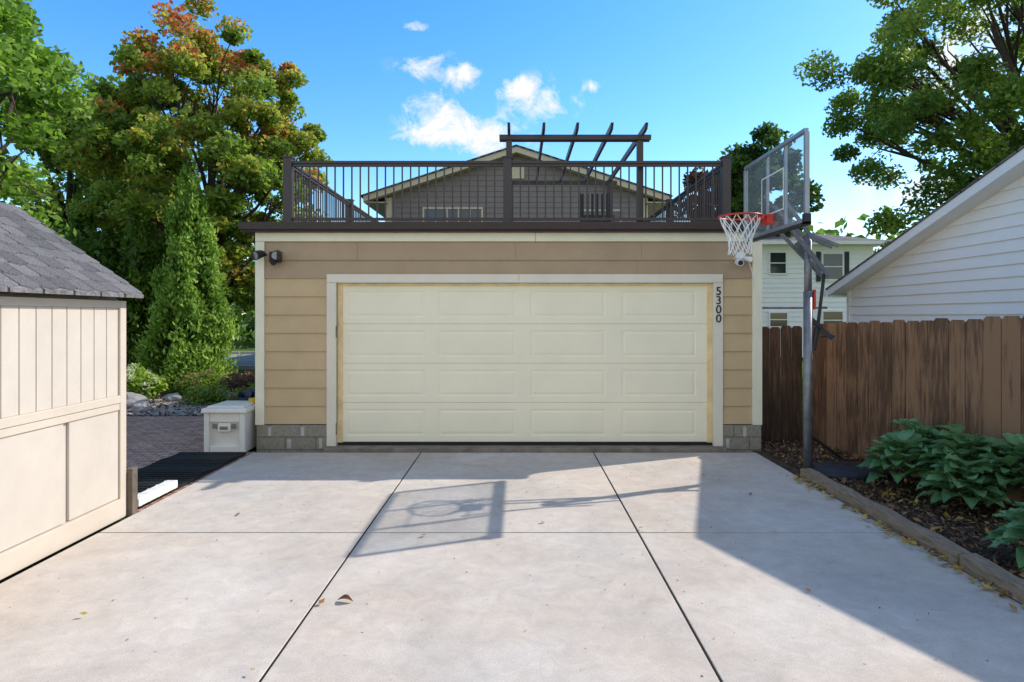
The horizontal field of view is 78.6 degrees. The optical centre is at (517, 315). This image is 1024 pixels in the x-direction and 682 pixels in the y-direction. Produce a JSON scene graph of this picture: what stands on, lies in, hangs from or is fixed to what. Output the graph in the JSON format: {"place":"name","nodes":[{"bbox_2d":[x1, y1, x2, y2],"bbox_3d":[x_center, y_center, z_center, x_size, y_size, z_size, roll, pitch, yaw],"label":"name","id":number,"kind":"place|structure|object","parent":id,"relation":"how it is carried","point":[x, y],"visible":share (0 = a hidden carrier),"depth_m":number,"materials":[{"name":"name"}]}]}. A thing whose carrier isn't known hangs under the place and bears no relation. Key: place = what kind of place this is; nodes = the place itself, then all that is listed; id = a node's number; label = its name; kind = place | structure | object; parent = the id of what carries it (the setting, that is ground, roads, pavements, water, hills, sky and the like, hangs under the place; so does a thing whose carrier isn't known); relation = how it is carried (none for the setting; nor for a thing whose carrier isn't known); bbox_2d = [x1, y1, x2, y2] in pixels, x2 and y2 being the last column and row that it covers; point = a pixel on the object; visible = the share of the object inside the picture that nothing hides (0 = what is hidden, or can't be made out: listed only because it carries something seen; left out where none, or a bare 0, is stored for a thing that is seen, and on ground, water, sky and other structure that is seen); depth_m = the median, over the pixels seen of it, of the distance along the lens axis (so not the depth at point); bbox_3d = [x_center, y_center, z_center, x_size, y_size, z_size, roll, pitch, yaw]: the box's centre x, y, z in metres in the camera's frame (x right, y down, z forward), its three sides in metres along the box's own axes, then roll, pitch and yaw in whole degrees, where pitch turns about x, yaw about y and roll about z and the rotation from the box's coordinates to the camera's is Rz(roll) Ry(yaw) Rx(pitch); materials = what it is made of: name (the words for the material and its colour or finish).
{"place":"outdoors","nodes":[
{"label":"outdoors","id":0,"kind":"place"},
{"bbox_2d":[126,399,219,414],"bbox_3d":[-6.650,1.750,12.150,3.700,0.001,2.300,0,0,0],"label":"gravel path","id":1,"kind":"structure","parent":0,"point":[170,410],"depth_m":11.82,"materials":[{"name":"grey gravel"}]},
{"bbox_2d":[178,382,230,404],"bbox_3d":[-6.204,1.531,12.466,1.025,0.454,0.809,0,0,0],"label":"perennial shrub","id":2,"kind":"object","parent":1,"relation":"on","point":[202,395],"visible":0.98,"depth_m":12.39,"materials":[{"name":"green plant"}]},
{"bbox_2d":[226,382,254,400],"bbox_3d":[-5.258,1.529,12.231,0.977,0.459,0.716,0,0,21],"label":"perennial shrub","id":3,"kind":"object","parent":1,"relation":"on","point":[232,397],"visible":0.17,"depth_m":12.22,"materials":[{"name":"green plant"}]},
{"bbox_2d":[126,416,253,510],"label":"brick patio","id":4,"kind":"structure","parent":0,"point":[150,440],"depth_m":8.86,"materials":[{"name":"grey brick"}]},
{"bbox_2d":[138,452,245,508],"bbox_3d":[-3.825,1.721,6.720,0.830,0.038,2.320,0,0,0],"label":"rubber drain mat","id":5,"kind":"object","parent":4,"relation":"on","point":[183,468],"visible":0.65,"depth_m":7.09,"materials":[{"name":"black rubber"}]},
{"bbox_2d":[138,480,177,506],"bbox_3d":[-3.415,1.661,5.880,0.120,0.082,0.640,0,0,0],"label":"downspout extension","id":6,"kind":"object","parent":5,"relation":"on","point":[154,492],"visible":0.88,"depth_m":5.86,"materials":[{"name":"white plastic"}]},
{"bbox_2d":[201,401,256,451],"bbox_3d":[-3.710,1.448,8.210,0.575,0.605,0.635,0,0,0],"label":"storage box","id":7,"kind":"object","parent":4,"relation":"on","point":[230,426],"visible":0.8,"depth_m":7.93,"materials":[{"name":"plastic"}]},
{"bbox_2d":[237,388,254,400],"bbox_3d":[-3.658,1.364,8.775,0.385,0.732,0.350,0,0,0],"label":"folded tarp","id":8,"kind":"object","parent":4,"relation":"on","point":[249,393],"visible":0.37,"depth_m":8.64,"materials":[{"name":"blue plastic"}]},
{"bbox_2d":[220,354,254,364],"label":"street","id":9,"kind":"structure","parent":0,"point":[247,359],"depth_m":25.38,"materials":[{"name":"grey asphalt"}]},
{"bbox_2d":[248,397,254,402],"bbox_3d":[-3.500,1.117,8.300,0.120,0.055,0.117,0,0,0],"label":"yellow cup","id":10,"kind":"object","parent":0,"point":[251,400],"visible":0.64,"depth_m":8.25,"materials":[{"name":"plastic"}]},
{"bbox_2d":[0,319,802,583],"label":"ground","id":11,"kind":"structure","parent":0,"point":[237,344],"depth_m":11.02,"materials":[{"name":"green plant"}]},
{"bbox_2d":[0,0,97,236],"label":"ash tree","id":12,"kind":"object","parent":11,"relation":"on","point":[30,59],"visible":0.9,"depth_m":9.82,"materials":[{"name":"green plant"}]},
{"bbox_2d":[0,202,143,579],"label":"garden shed","id":13,"kind":"structure","parent":11,"relation":"on","point":[62,396],"depth_m":4.69,"materials":[{"name":"paint"}]},
{"bbox_2d":[0,57,207,262],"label":"elm tree","id":14,"kind":"object","parent":11,"relation":"on","point":[75,188],"visible":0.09,"depth_m":19.48,"materials":[{"name":"green plant"}]},
{"bbox_2d":[43,213,168,337],"bbox_3d":[-13.320,-0.081,16.728,8.971,4.757,6.029,0,0,0],"label":"shrub hedge","id":15,"kind":"object","parent":11,"relation":"on","point":[94,246],"visible":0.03,"depth_m":15.32,"materials":[{"name":"green plant"}]},
{"bbox_2d":[125,467,137,516],"bbox_3d":[-3.380,1.540,5.480,0.070,0.420,0.080,0,0,0],"label":"wooden stake","id":16,"kind":"object","parent":11,"relation":"on","point":[131,491],"visible":0.93,"depth_m":5.44,"materials":[{"name":"wood"}]},
{"bbox_2d":[126,389,215,416],"bbox_3d":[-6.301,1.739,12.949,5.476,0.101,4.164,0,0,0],"label":"garden litter","id":17,"kind":"object","parent":11,"relation":"on","point":[163,405],"visible":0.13,"depth_m":11.76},
{"bbox_2d":[65,204,114,269],"bbox_3d":[-11.242,-0.659,16.325,2.231,4.836,2.074,0,0,0],"label":"arborvitae","id":18,"kind":"object","parent":17,"relation":"on","point":[82,224],"visible":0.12,"depth_m":16.20,"materials":[{"name":"green plant"}]},
{"bbox_2d":[126,392,148,407],"bbox_3d":[-7.507,1.657,12.117,0.685,0.369,0.573,0,0,0],"label":"garden rock","id":19,"kind":"object","parent":17,"relation":"on","point":[132,398],"visible":0.34,"depth_m":11.99,"materials":[{"name":"grey stone"}]},
{"bbox_2d":[130,401,152,411],"bbox_3d":[-6.915,1.685,11.512,0.337,0.237,0.377,0,0,-37],"label":"garden rock","id":20,"kind":"object","parent":17,"relation":"on","point":[144,406],"visible":0.84,"depth_m":11.40,"materials":[{"name":"grey stone"}]},
{"bbox_2d":[116,207,167,373],"bbox_3d":[-9.582,-0.601,16.059,2.337,4.718,1.885,0,0,-24],"label":"arborvitae","id":21,"kind":"object","parent":17,"relation":"on","point":[148,229],"visible":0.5,"depth_m":15.69,"materials":[{"name":"green plant"}]},
{"bbox_2d":[126,363,168,398],"bbox_3d":[-8.143,1.381,13.360,1.187,0.790,1.097,0,0,-34],"label":"hydrangea shrub","id":22,"kind":"object","parent":17,"relation":"on","point":[142,381],"visible":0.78,"depth_m":13.20,"materials":[{"name":"green plant"}]},
{"bbox_2d":[162,393,181,401],"bbox_3d":[-7.106,1.688,12.889,0.361,0.212,0.338,0,0,-30],"label":"garden rock","id":23,"kind":"object","parent":17,"relation":"on","point":[171,397],"visible":0.86,"depth_m":12.80,"materials":[{"name":"grey stone"}]},
{"bbox_2d":[163,364,208,392],"bbox_3d":[-7.489,1.427,14.198,1.329,0.685,0.935,0,0,0],"label":"perennial shrub","id":24,"kind":"object","parent":17,"relation":"on","point":[174,378],"visible":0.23,"depth_m":13.99,"materials":[{"name":"green plant"}]},
{"bbox_2d":[131,160,242,392],"bbox_3d":[-7.837,-0.997,15.039,2.309,5.510,2.260,0,0,38],"label":"arborvitae","id":25,"kind":"object","parent":17,"relation":"on","point":[193,326],"visible":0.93,"depth_m":14.62,"materials":[{"name":"green plant"}]},
{"bbox_2d":[172,369,231,395],"bbox_3d":[-6.904,1.464,13.761,1.356,0.604,0.968,0,0,0],"label":"perennial shrub","id":26,"kind":"object","parent":17,"relation":"on","point":[203,378],"visible":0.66,"depth_m":13.67,"materials":[{"name":"green plant"}]},
{"bbox_2d":[217,373,254,392],"bbox_3d":[-5.911,1.491,13.603,1.199,0.530,0.959,0,0,0],"label":"barberry shrub","id":27,"kind":"object","parent":17,"relation":"on","point":[237,383],"visible":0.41,"depth_m":13.39,"materials":[{"name":"red plant"}]},
{"bbox_2d":[218,370,254,388],"bbox_3d":[-6.403,1.498,14.561,1.486,0.511,1.125,0,0,0],"label":"barberry shrub","id":28,"kind":"object","parent":17,"relation":"on","point":[249,374],"visible":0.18,"depth_m":14.62,"materials":[{"name":"red plant"}]},
{"bbox_2d":[51,0,332,310],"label":"maple tree","id":29,"kind":"object","parent":11,"relation":"on","point":[114,140],"visible":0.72,"depth_m":16.55,"materials":[{"name":"green plant"}]},
{"bbox_2d":[222,351,254,369],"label":"street kerb","id":30,"kind":"structure","parent":11,"relation":"on","point":[245,367],"depth_m":20.80,"materials":[{"name":"grey concrete"}]},
{"bbox_2d":[227,203,917,348],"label":"distant trees","id":31,"kind":"object","parent":11,"relation":"on","point":[248,316],"visible":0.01,"depth_m":36.38,"materials":[{"name":"green plant"}]},
{"bbox_2d":[674,167,773,221],"bbox_3d":[10.425,-3.190,32.025,4.947,9.878,4.911,0,0,0],"label":"plum tree","id":32,"kind":"object","parent":11,"relation":"on","point":[691,178],"visible":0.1,"depth_m":31.19,"materials":[{"name":"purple plant"}]},
{"bbox_2d":[710,120,825,236],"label":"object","id":33,"kind":"object","parent":11,"relation":"on","point":[767,136],"visible":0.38,"depth_m":27.80,"materials":[{"name":"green plant"}]},
{"bbox_2d":[718,128,893,481],"bbox_3d":[3.112,-0.005,6.811,1.652,3.670,1.536,0,0,37],"label":"basketball hoop","id":34,"kind":"object","parent":11,"relation":"on","point":[802,249],"visible":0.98,"depth_m":6.89,"materials":[{"name":"metal"}]},
{"bbox_2d":[752,430,1023,577],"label":"mulch bed","id":35,"kind":"object","parent":11,"relation":"on","point":[768,455],"depth_m":5.62,"materials":[{"name":"brown wood"}]},
{"bbox_2d":[774,447,1023,578],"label":"fallen leaves bed","id":36,"kind":"object","parent":35,"relation":"on","point":[946,514],"visible":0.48,"depth_m":5.65,"materials":[{"name":"brown plant"}]},
{"bbox_2d":[800,468,1023,604],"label":"timber edging","id":37,"kind":"object","parent":35,"relation":"on","point":[976,566],"visible":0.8,"depth_m":4.67,"materials":[{"name":"wood"}]},
{"bbox_2d":[856,418,1023,508],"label":"hosta plant","id":38,"kind":"object","parent":35,"relation":"on","point":[940,459],"visible":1,"depth_m":5.64,"materials":[{"name":"green plant"}]},
{"bbox_2d":[981,501,1023,569],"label":"hosta plant","id":39,"kind":"object","parent":35,"relation":"on","point":[1012,531],"visible":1,"depth_m":4.34,"materials":[{"name":"green plant"}]},
{"bbox_2d":[761,316,1023,507],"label":"wooden fence","id":40,"kind":"object","parent":11,"relation":"on","point":[872,380],"visible":0.64,"depth_m":7.03,"materials":[{"name":"brown wood"}]},
{"bbox_2d":[793,0,1023,252],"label":"locust tree","id":41,"kind":"object","parent":11,"relation":"on","point":[894,124],"visible":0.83,"depth_m":16.58,"materials":[{"name":"green plant"}]},
{"bbox_2d":[823,145,1023,323],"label":"neighbor garage","id":42,"kind":"structure","parent":11,"relation":"on","point":[959,255],"depth_m":8.37,"materials":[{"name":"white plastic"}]},
{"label":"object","id":43,"kind":"object","parent":11,"relation":"on","visible":0},
{"bbox_2d":[389,155,643,221],"bbox_3d":[-0.030,-3.230,22.019,9.000,4.920,0.022,0,0,0],"label":"lap siding","id":44,"kind":"object","parent":43,"relation":"attached to","point":[499,195],"visible":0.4,"depth_m":22.02,"materials":[{"name":"grey wood"}]},
{"bbox_2d":[423,207,482,221],"bbox_3d":[-2.260,-3.210,21.968,2.120,1.200,0.085,0,0,0],"label":"window frame","id":45,"kind":"object","parent":44,"relation":"attached to","point":[458,208],"visible":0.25,"depth_m":21.94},
{"bbox_2d":[424,209,480,221],"bbox_3d":[-2.260,-3.210,21.984,2.000,1.080,0.032,0,0,0],"label":"window glass","id":46,"kind":"object","parent":45,"relation":"in","point":[431,213],"visible":0.29,"depth_m":21.97,"materials":[{"name":"grey glass"}]},
{"bbox_2d":[512,167,523,178],"bbox_3d":[0.000,-5.020,21.990,0.500,0.400,0.060,0,0,0],"label":"gable vent","id":47,"kind":"object","parent":44,"relation":"attached to","point":[515,172],"visible":0.64,"depth_m":21.96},
{"bbox_2d":[584,209,621,221],"bbox_3d":[2.950,-3.170,21.968,1.420,1.120,0.085,0,0,0],"label":"window frame","id":48,"kind":"object","parent":44,"relation":"attached to","point":[605,210],"visible":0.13,"depth_m":21.94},
{"bbox_2d":[584,211,619,221],"bbox_3d":[2.950,-3.170,21.984,1.300,1.000,0.032,0,0,0],"label":"window glass","id":49,"kind":"object","parent":48,"relation":"in","point":[616,214],"visible":0.14,"depth_m":21.97,"materials":[{"name":"grey glass"}]},
{"bbox_2d":[363,146,669,221],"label":"gable roof","id":50,"kind":"structure","parent":43,"relation":"attached to","point":[516,150],"depth_m":21.65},
{"bbox_2d":[361,144,672,201],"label":"roof","id":51,"kind":"structure","parent":43,"relation":"on","point":[383,199],"depth_m":21.60,"materials":[{"name":"grey"}]},
{"bbox_2d":[238,222,778,453],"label":"detached garage","id":52,"kind":"structure","parent":0,"point":[493,337],"depth_m":8.13,"materials":[{"name":"beige wood"}]},
{"bbox_2d":[251,250,281,265],"bbox_3d":[-3.170,-0.741,7.976,0.376,0.195,0.249,0,0,0],"label":"flood light","id":53,"kind":"object","parent":52,"relation":"attached to","point":[275,257],"visible":1,"depth_m":7.89,"materials":[{"name":"brown metal"}]},
{"bbox_2d":[282,156,731,221],"bbox_3d":[-0.135,-1.669,11.425,5.966,0.898,6.286,0,0,0],"label":"deck railing","id":54,"kind":"object","parent":52,"relation":"on","point":[331,198],"visible":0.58,"depth_m":8.34,"materials":[{"name":"brown metal"}]},
{"bbox_2d":[343,286,706,441],"bbox_3d":[0.100,0.617,8.156,4.800,2.050,0.012,0,0,0],"label":"sectional door","id":55,"kind":"structure","parent":52,"relation":"in","point":[421,363],"depth_m":8.15,"materials":[{"name":"paint"}]},
{"bbox_2d":[499,122,650,221],"bbox_3d":[0.780,-1.871,9.925,2.040,1.299,3.550,0,0,0],"label":"pergola","id":56,"kind":"object","parent":52,"relation":"on","point":[639,139],"visible":0.73,"depth_m":8.43,"materials":[{"name":"brown wood"}]},
{"bbox_2d":[580,193,614,221],"bbox_3d":[1.350,-1.670,10.600,0.527,0.900,0.480,0,0,0],"label":"patio chair","id":57,"kind":"object","parent":52,"relation":"on","point":[582,215],"visible":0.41,"depth_m":10.81,"materials":[{"name":"black metal"}]},
{"bbox_2d":[716,287,720,322],"bbox_3d":[2.597,-0.143,8.066,0.068,0.460,0.008,0,0,0],"label":"house number","id":58,"kind":"object","parent":52,"relation":"attached to","point":[719,300],"visible":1,"depth_m":8.06,"materials":[{"name":"black metal"}]},
{"bbox_2d":[734,252,753,286],"bbox_3d":[2.917,-0.597,7.993,0.277,0.456,0.214,0,0,0],"label":"security camera","id":59,"kind":"object","parent":52,"relation":"attached to","point":[740,258],"visible":0.96,"depth_m":8.01,"materials":[{"name":"white plastic"}]},
{"bbox_2d":[0,453,1023,681],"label":"driveway","id":60,"kind":"structure","parent":0,"point":[753,606],"depth_m":4.01,"materials":[{"name":"concrete"}]},
{"bbox_2d":[338,594,352,600],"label":"curled leaf","id":61,"kind":"object","parent":60,"relation":"on","point":[346,596],"visible":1,"depth_m":3.79,"materials":[{"name":"brown plant"}]},
{"bbox_2d":[79,474,810,669],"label":"fallen leaves","id":62,"kind":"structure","parent":60,"relation":"on","point":[320,601],"depth_m":3.75,"materials":[{"name":"brown plant"}]},
{"bbox_2d":[259,453,721,681],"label":"driveway joint filler","id":63,"kind":"object","parent":60,"relation":"on","point":[667,585],"visible":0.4,"depth_m":3.92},
{"bbox_2d":[112,457,987,676],"bbox_3d":[-0.068,1.724,5.078,6.138,0.017,5.358,0,0,0],"label":"driveway debris","id":64,"kind":"object","parent":60,"relation":"on","point":[539,545],"visible":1,"depth_m":4.39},
{"bbox_2d":[787,474,1023,610],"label":"fallen leaves edge","id":65,"kind":"object","parent":60,"relation":"on","point":[940,555],"visible":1,"depth_m":4.69,"materials":[{"name":"brown plant"}]},
{"bbox_2d":[0,0,1023,314],"label":"sky","id":66,"kind":"structure","parent":0,"point":[390,80],"materials":[{"name":"blue"}]},
{"bbox_2d":[762,306,827,308],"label":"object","id":67,"kind":"object","parent":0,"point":[786,307],"visible":0.22,"depth_m":9.89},
{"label":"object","id":68,"kind":"object","parent":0,"visible":0},
{"bbox_2d":[762,245,872,349],"bbox_3d":[11.150,-0.770,26.015,7.300,4.400,0.030,0,0,0],"label":"lap siding","id":69,"kind":"object","parent":68,"relation":"attached to","point":[784,290],"visible":0.2,"depth_m":26.01,"materials":[{"name":"white plastic"}]},
{"bbox_2d":[768,251,786,274],"bbox_3d":[10.825,-2.195,25.988,0.770,0.970,0.085,0,0,0],"label":"window frame","id":70,"kind":"object","parent":69,"relation":"attached to","point":[769,262],"visible":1,"depth_m":25.96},
{"bbox_2d":[770,253,785,272],"bbox_3d":[10.825,-2.195,26.004,0.650,0.850,0.032,0,0,0],"label":"window glass","id":71,"kind":"object","parent":70,"relation":"in","point":[777,267],"visible":1,"depth_m":25.99,"materials":[{"name":"black glass"}]},
{"bbox_2d":[768,312,788,327],"bbox_3d":[10.850,0.155,25.988,0.820,0.670,0.085,0,0,0],"label":"window frame","id":72,"kind":"object","parent":69,"relation":"attached to","point":[769,319],"visible":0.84,"depth_m":25.96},
{"bbox_2d":[770,313,786,325],"bbox_3d":[10.850,0.155,26.004,0.700,0.550,0.032,0,0,0],"label":"window glass","id":73,"kind":"object","parent":72,"relation":"in","point":[778,316],"visible":0.86,"depth_m":25.99,"materials":[{"name":"beige glass"}]},
{"bbox_2d":[816,252,848,281],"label":"shutters","id":74,"kind":"object","parent":69,"relation":"attached to","point":[818,256],"visible":0.68,"depth_m":25.97,"materials":[{"name":"black metal"}]},
{"bbox_2d":[821,252,843,280],"bbox_3d":[13.100,-2.045,25.988,0.920,1.170,0.085,0,0,0],"label":"window frame","id":75,"kind":"object","parent":69,"relation":"attached to","point":[842,253],"visible":0.61,"depth_m":25.96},
{"bbox_2d":[823,254,841,278],"bbox_3d":[13.100,-2.045,26.004,0.800,1.050,0.032,0,0,0],"label":"window glass","id":76,"kind":"object","parent":75,"relation":"in","point":[833,260],"visible":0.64,"depth_m":25.99,"materials":[{"name":"grey glass"}]},
{"bbox_2d":[821,310,843,323],"bbox_3d":[13.100,0.180,25.988,0.920,0.820,0.085,0,0,0],"label":"window frame","id":77,"kind":"object","parent":69,"relation":"attached to","point":[822,311],"visible":0.66,"depth_m":25.96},
{"bbox_2d":[823,312,841,324],"bbox_3d":[13.100,0.180,26.004,0.800,0.700,0.032,0,0,0],"label":"window glass","id":78,"kind":"object","parent":77,"relation":"in","point":[832,315],"visible":0.64,"depth_m":25.99,"materials":[{"name":"beige glass"}]},
{"bbox_2d":[761,241,886,247],"bbox_3d":[11.150,-2.998,30.490,8.300,0.135,10.020,0,0,0],"label":"eave","id":79,"kind":"object","parent":68,"relation":"on","point":[876,243],"depth_m":25.48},
{"bbox_2d":[762,233,890,240],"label":"roof","id":80,"kind":"structure","parent":68,"relation":"on","point":[825,236],"depth_m":26.36,"materials":[{"name":"grey"}]}
]}

